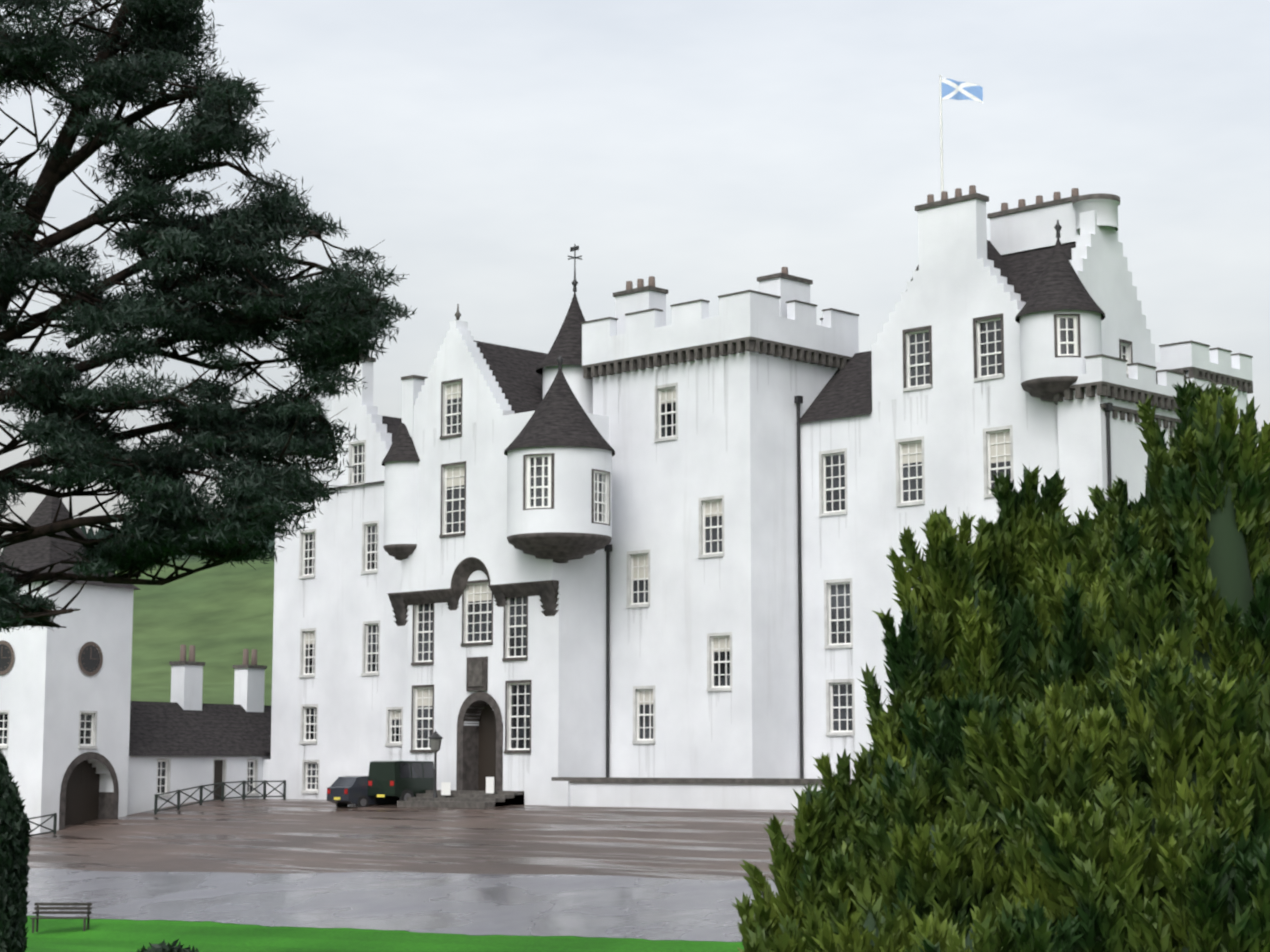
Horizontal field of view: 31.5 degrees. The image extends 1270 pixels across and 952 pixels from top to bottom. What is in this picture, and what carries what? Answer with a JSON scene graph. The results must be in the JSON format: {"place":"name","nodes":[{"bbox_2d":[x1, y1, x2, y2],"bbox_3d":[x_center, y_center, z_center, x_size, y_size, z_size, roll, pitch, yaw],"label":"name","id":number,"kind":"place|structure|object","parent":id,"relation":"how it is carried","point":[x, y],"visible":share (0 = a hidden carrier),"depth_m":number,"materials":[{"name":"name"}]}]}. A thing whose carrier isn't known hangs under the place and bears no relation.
{"place":"outdoors","nodes":[
{"label":"outdoors","id":0,"kind":"place"},
{"bbox_2d":[115,540,274,705],"bbox_3d":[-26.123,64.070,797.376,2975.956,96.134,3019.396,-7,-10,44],"label":"hill","id":1,"kind":"structure","parent":0,"point":[220,617],"depth_m":583.88,"materials":[{"name":"green plant"}]},
{"bbox_2d":[2,521,274,551],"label":"hill plantation trees","id":2,"kind":"object","parent":1,"relation":"on","point":[90,535],"depth_m":773.76,"materials":[{"name":"green plant"}]},
{"bbox_2d":[25,916,744,951],"bbox_3d":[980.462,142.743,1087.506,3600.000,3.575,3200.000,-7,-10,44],"label":"ground grass","id":3,"kind":"structure","parent":0,"point":[98,935],"depth_m":64.50,"materials":[{"name":"green plant"}]},
{"bbox_2d":[30,903,91,932],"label":"park bench","id":4,"kind":"object","parent":3,"relation":"on","point":[88,912],"visible":0.98,"depth_m":70.51,"materials":[{"name":"grey wood"}]},
{"bbox_2d":[0,749,198,951],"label":"yew shrubs","id":5,"kind":"object","parent":3,"relation":"on","point":[15,828],"visible":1,"depth_m":39.79,"materials":[{"name":"green plant"}]},
{"bbox_2d":[0,0,416,633],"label":"scots pine","id":6,"kind":"object","parent":3,"relation":"on","point":[328,320],"visible":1,"depth_m":45.30,"materials":[{"name":"green plant"}]},
{"bbox_2d":[731,379,1269,951],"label":"bush","id":7,"kind":"object","parent":3,"relation":"on","point":[1069,751],"visible":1,"depth_m":17.71,"materials":[{"name":"green plant"}]},
{"bbox_2d":[26,868,778,941],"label":"road","id":8,"kind":"structure","parent":0,"point":[610,906],"depth_m":69.99,"materials":[{"name":"grey asphalt"}]},
{"bbox_2d":[27,799,796,879],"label":"forecourt gravel","id":9,"kind":"structure","parent":0,"point":[281,836],"depth_m":86.09,"materials":[{"name":"brown gravel"}]},
{"bbox_2d":[0,470,271,833],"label":"outbuilding","id":10,"kind":"structure","parent":9,"relation":"on","point":[83,738],"depth_m":105.52,"materials":[{"name":"paint"}]},
{"bbox_2d":[28,780,285,835],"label":"timber fence","id":11,"kind":"object","parent":9,"relation":"on","point":[243,796],"visible":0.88,"depth_m":108.16,"materials":[{"name":"grey paint"}]},
{"bbox_2d":[327,776,399,807],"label":"hatchback car","id":12,"kind":"object","parent":9,"relation":"on","point":[344,791],"visible":0.62,"depth_m":100.45,"materials":[{"name":"grey paint"}]},
{"bbox_2d":[368,761,433,804],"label":"van","id":13,"kind":"object","parent":9,"relation":"on","point":[402,780],"visible":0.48,"depth_m":100.06,"materials":[{"name":"green paint"}]},
{"bbox_2d":[429,730,493,800],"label":"lamp and signs","id":14,"kind":"object","parent":9,"relation":"on","point":[435,738],"visible":0.88,"depth_m":98.57,"materials":[{"name":"white metal"}]},
{"bbox_2d":[270,75,1252,809],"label":"castle","id":15,"kind":"structure","parent":9,"relation":"on","point":[636,551],"depth_m":95.70,"materials":[{"name":"paint"}]},
{"bbox_2d":[942,79,982,102],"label":"flag","id":16,"kind":"object","parent":15,"relation":"attached to","point":[954,89],"visible":1,"depth_m":92.10,"materials":[{"name":"blue fabric"}]},
{"bbox_2d":[0,0,1269,551],"label":"sky","id":17,"kind":"structure","parent":0,"point":[706,149],"materials":[{"name":"white"}]}
]}

